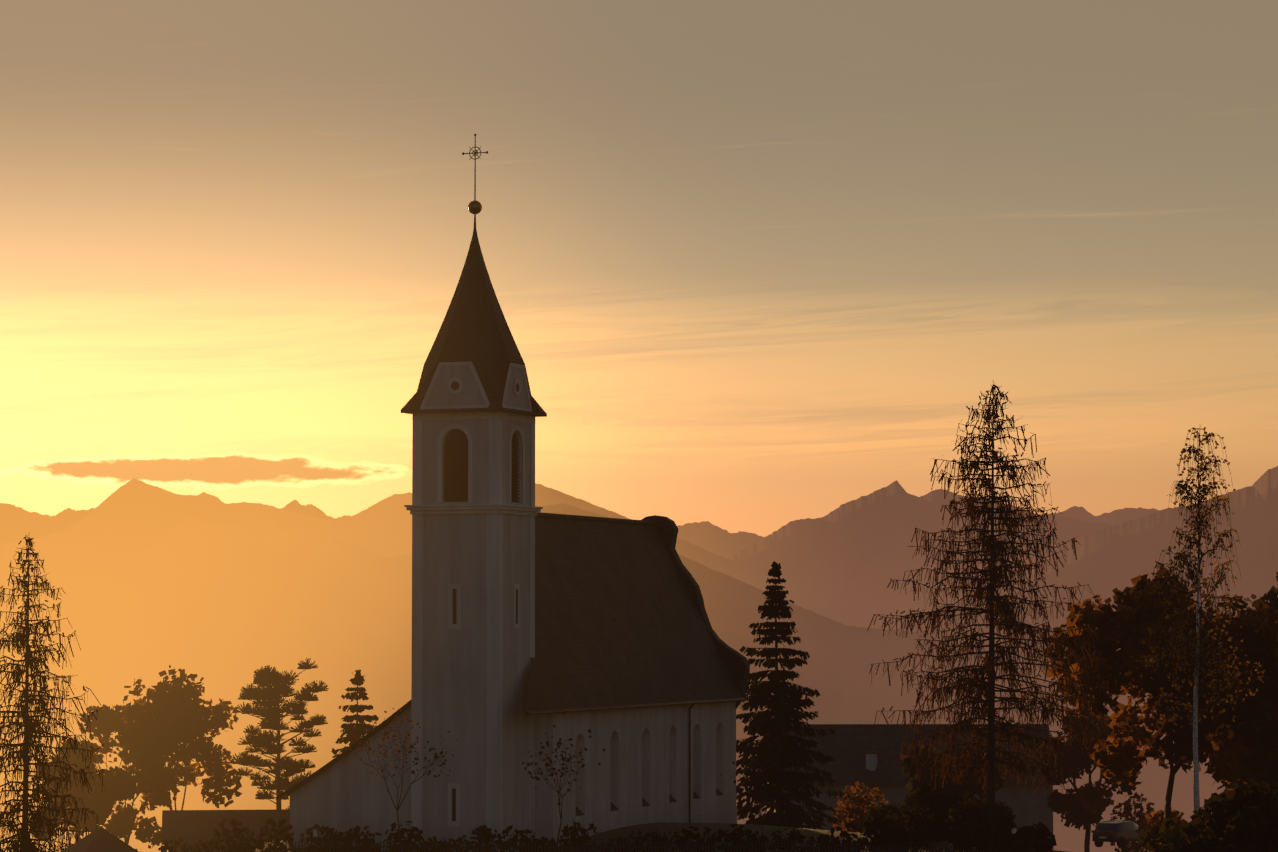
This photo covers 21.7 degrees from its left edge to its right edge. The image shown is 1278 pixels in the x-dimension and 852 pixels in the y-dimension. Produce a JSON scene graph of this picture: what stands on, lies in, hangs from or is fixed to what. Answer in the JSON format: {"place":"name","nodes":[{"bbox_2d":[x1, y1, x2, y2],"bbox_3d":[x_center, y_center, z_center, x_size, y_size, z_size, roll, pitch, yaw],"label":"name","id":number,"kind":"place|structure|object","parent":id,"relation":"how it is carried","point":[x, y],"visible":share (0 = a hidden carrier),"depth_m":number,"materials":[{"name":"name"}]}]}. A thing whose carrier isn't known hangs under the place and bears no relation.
{"place":"outdoors","nodes":[
{"label":"outdoors","id":0,"kind":"place"},
{"bbox_2d":[0,478,842,623],"bbox_3d":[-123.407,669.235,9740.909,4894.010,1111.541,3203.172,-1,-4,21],"label":"mountain massif","id":1,"kind":"structure","parent":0,"point":[127,522],"depth_m":10234.27,"materials":[{"name":"orange"}]},
{"bbox_2d":[404,411,542,851],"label":"church tower","id":2,"kind":"structure","parent":0,"point":[473,509],"depth_m":143.75,"materials":[{"name":"white paint"}]},
{"bbox_2d":[401,229,546,416],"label":"spire","id":3,"kind":"structure","parent":2,"relation":"on","point":[474,361],"depth_m":144.72,"materials":[{"name":"brown tile"}]},
{"bbox_2d":[462,134,487,229],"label":"cross","id":4,"kind":"object","parent":3,"relation":"on","point":[476,152],"visible":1,"depth_m":146.58,"materials":[{"name":"grey metal"}]},
{"bbox_2d":[468,200,481,213],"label":"ball finial","id":5,"kind":"object","parent":4,"relation":"attached to","point":[474,206],"visible":1,"depth_m":146.30,"materials":[{"name":"brown metal"}]},
{"bbox_2d":[0,500,1158,557],"bbox_3d":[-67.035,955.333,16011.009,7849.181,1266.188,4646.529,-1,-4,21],"label":"mountain ridge","id":6,"kind":"structure","parent":0,"point":[18,524],"depth_m":16739.22,"materials":[{"name":"orange stone"}]},
{"bbox_2d":[0,503,1232,851],"bbox_3d":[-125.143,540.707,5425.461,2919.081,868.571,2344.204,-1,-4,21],"label":"mountain ridge","id":7,"kind":"structure","parent":0,"point":[224,611],"depth_m":5585.80,"materials":[{"name":"orange"}]},
{"bbox_2d":[0,0,1277,536],"label":"sky","id":8,"kind":"structure","parent":0,"point":[758,267],"materials":[{"name":"orange"}]},
{"bbox_2d":[247,822,1067,851],"bbox_3d":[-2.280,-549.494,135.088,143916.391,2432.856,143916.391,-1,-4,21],"label":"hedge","id":9,"kind":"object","parent":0,"point":[666,828],"depth_m":151.60,"materials":[{"name":"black plant"}]},
{"bbox_2d":[0,535,107,851],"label":"larch tree","id":10,"kind":"object","parent":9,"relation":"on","point":[30,724],"visible":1,"depth_m":172.41,"materials":[{"name":"brown plant"}]},
{"bbox_2d":[31,740,137,842],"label":"dark tree","id":11,"kind":"object","parent":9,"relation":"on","point":[119,784],"visible":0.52,"depth_m":211.13,"materials":[{"name":"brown plant"}]},
{"bbox_2d":[61,827,137,851],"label":"shed roof","id":12,"kind":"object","parent":9,"relation":"on","point":[100,839],"visible":1,"depth_m":137.25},
{"bbox_2d":[77,703,178,848],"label":"autumn tree","id":13,"kind":"object","parent":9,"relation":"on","point":[121,823],"visible":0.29,"depth_m":235.25,"materials":[{"name":"orange plant"}]},
{"bbox_2d":[117,665,241,809],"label":"autumn tree","id":14,"kind":"object","parent":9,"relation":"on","point":[177,712],"visible":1,"depth_m":223.73,"materials":[{"name":"brown plant"}]},
{"bbox_2d":[135,818,294,851],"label":"bush","id":15,"kind":"object","parent":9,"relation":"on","point":[226,836],"visible":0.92,"depth_m":139.49,"materials":[{"name":"brown"}]},
{"bbox_2d":[161,809,289,851],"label":"house","id":16,"kind":"structure","parent":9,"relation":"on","point":[191,827],"depth_m":201.27,"materials":[{"name":"tile"}]},
{"bbox_2d":[229,658,328,808],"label":"pine tree","id":17,"kind":"object","parent":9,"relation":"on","point":[271,689],"visible":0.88,"depth_m":219.20,"materials":[{"name":"green plant"}]},
{"bbox_2d":[311,824,321,851],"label":"grave lantern","id":18,"kind":"object","parent":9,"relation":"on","point":[316,832],"visible":0.79,"depth_m":139.74,"materials":[{"name":"grey metal"}]},
{"bbox_2d":[276,700,410,850],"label":"church annex","id":19,"kind":"object","parent":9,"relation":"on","point":[346,793],"visible":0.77,"depth_m":145.20,"materials":[{"name":"white paint"}]},
{"bbox_2d":[331,670,378,757],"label":"spruce tree","id":20,"kind":"object","parent":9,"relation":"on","point":[357,680],"visible":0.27,"depth_m":211.09,"materials":[{"name":"green plant"}]},
{"bbox_2d":[332,708,457,851],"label":"bare tree","id":21,"kind":"object","parent":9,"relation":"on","point":[398,750],"visible":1,"depth_m":136.48,"materials":[{"name":"brown plant"}]},
{"bbox_2d":[522,710,604,851],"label":"bare tree","id":22,"kind":"object","parent":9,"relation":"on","point":[553,768],"visible":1,"depth_m":135.09,"materials":[{"name":"brown plant"}]},
{"bbox_2d":[297,819,867,851],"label":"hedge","id":23,"kind":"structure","parent":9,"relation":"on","point":[483,833],"depth_m":140.15,"materials":[{"name":"brown"}]},
{"bbox_2d":[529,698,744,845],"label":"church wall","id":24,"kind":"structure","parent":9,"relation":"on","point":[671,762],"depth_m":155.50,"materials":[{"name":"paint"}]},
{"bbox_2d":[526,512,742,714],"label":"church roof","id":25,"kind":"structure","parent":24,"relation":"on","point":[619,621],"depth_m":158.41,"materials":[{"name":"brown tile"}]},
{"bbox_2d":[642,515,749,714],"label":"church gable","id":26,"kind":"structure","parent":24,"relation":"attached to","point":[737,663],"depth_m":169.45,"materials":[{"name":"paint"}]},
{"bbox_2d":[269,838,1035,851],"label":"church picket fence","id":27,"kind":"object","parent":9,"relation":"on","point":[330,846],"depth_m":137.47,"materials":[{"name":"brown wood"}]},
{"bbox_2d":[720,745,785,834],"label":"bare tree","id":28,"kind":"object","parent":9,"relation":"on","point":[753,771],"visible":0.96,"depth_m":143.47,"materials":[{"name":"brown plant"}]},
{"bbox_2d":[736,561,845,829],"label":"spruce tree","id":29,"kind":"object","parent":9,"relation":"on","point":[783,714],"visible":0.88,"depth_m":182.67,"materials":[{"name":"green plant"}]},
{"bbox_2d":[831,779,887,832],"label":"orange shrub","id":30,"kind":"object","parent":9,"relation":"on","point":[858,805],"visible":0.6,"depth_m":201.45,"materials":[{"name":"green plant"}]},
{"bbox_2d":[860,801,911,831],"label":"orange shrub","id":31,"kind":"object","parent":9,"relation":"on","point":[878,812],"visible":0.29,"depth_m":176.77,"materials":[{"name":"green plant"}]},
{"bbox_2d":[762,724,1055,849],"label":"farmhouse","id":32,"kind":"object","parent":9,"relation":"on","point":[860,753],"visible":0.38,"depth_m":254.80,"materials":[{"name":"tile"}]},
{"bbox_2d":[863,784,988,851],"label":"bush","id":33,"kind":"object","parent":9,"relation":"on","point":[916,826],"depth_m":147.95,"materials":[{"name":"brown"}]},
{"bbox_2d":[887,743,1012,821],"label":"bush","id":34,"kind":"object","parent":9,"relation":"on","point":[913,785],"visible":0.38,"depth_m":210.14,"materials":[{"name":"brown plant"}]},
{"bbox_2d":[866,384,1129,807],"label":"conifer tree","id":35,"kind":"object","parent":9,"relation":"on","point":[977,683],"visible":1,"depth_m":169.45,"materials":[{"name":"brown plant"}]},
{"bbox_2d":[940,801,1056,851],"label":"bush","id":36,"kind":"object","parent":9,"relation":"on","point":[985,828],"visible":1,"depth_m":146.02,"materials":[{"name":"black plant"}]},
{"bbox_2d":[885,466,1277,649],"bbox_3d":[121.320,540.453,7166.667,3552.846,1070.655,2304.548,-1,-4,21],"label":"mountains","id":37,"kind":"structure","parent":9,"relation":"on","point":[1109,560],"depth_m":7169.26,"materials":[{"name":"brown stone"}]},
{"bbox_2d":[1034,706,1141,851],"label":"autumn tree","id":38,"kind":"object","parent":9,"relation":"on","point":[1086,805],"visible":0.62,"depth_m":239.91,"materials":[{"name":"brown plant"}]},
{"bbox_2d":[1110,792,1154,851],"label":"orange shrub","id":39,"kind":"object","parent":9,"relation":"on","point":[1135,846],"visible":0.56,"depth_m":232.25,"materials":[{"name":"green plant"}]},
{"bbox_2d":[1043,567,1268,848],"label":"autumn tree","id":40,"kind":"object","parent":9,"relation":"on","point":[1127,623],"visible":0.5,"depth_m":173.80,"materials":[{"name":"orange plant"}]},
{"bbox_2d":[1135,806,1187,851],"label":"orange shrub","id":41,"kind":"object","parent":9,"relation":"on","point":[1153,819],"visible":0.46,"depth_m":186.37,"materials":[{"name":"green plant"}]},
{"bbox_2d":[1128,427,1269,810],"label":"birch tree","id":42,"kind":"object","parent":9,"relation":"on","point":[1198,611],"visible":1,"depth_m":147.14,"materials":[{"name":"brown plant"}]},
{"bbox_2d":[1138,778,1277,851],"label":"bush","id":43,"kind":"object","parent":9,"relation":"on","point":[1238,819],"visible":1,"depth_m":113.09,"materials":[{"name":"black plant"}]},
{"bbox_2d":[1145,606,1277,791],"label":"autumn tree","id":44,"kind":"object","parent":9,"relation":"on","point":[1243,750],"visible":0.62,"depth_m":164.07,"materials":[{"name":"orange plant"}]},
{"bbox_2d":[1251,572,1277,622],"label":"autumn tree","id":45,"kind":"object","parent":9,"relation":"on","point":[1271,596],"visible":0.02,"depth_m":190.75,"materials":[{"name":"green plant"}]},
{"bbox_2d":[728,480,1112,629],"bbox_3d":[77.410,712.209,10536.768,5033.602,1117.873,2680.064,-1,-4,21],"label":"mountain massif","id":46,"kind":"structure","parent":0,"point":[848,561],"depth_m":10593.52,"materials":[{"name":"brown"}]},
{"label":"driveway","id":47,"kind":"structure","parent":0,"visible":0},
{"bbox_2d":[1091,820,1142,847],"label":"suv","id":48,"kind":"object","parent":47,"relation":"on","point":[1121,833],"visible":0.83,"depth_m":207.92,"materials":[{"name":"black paint"}]}
]}

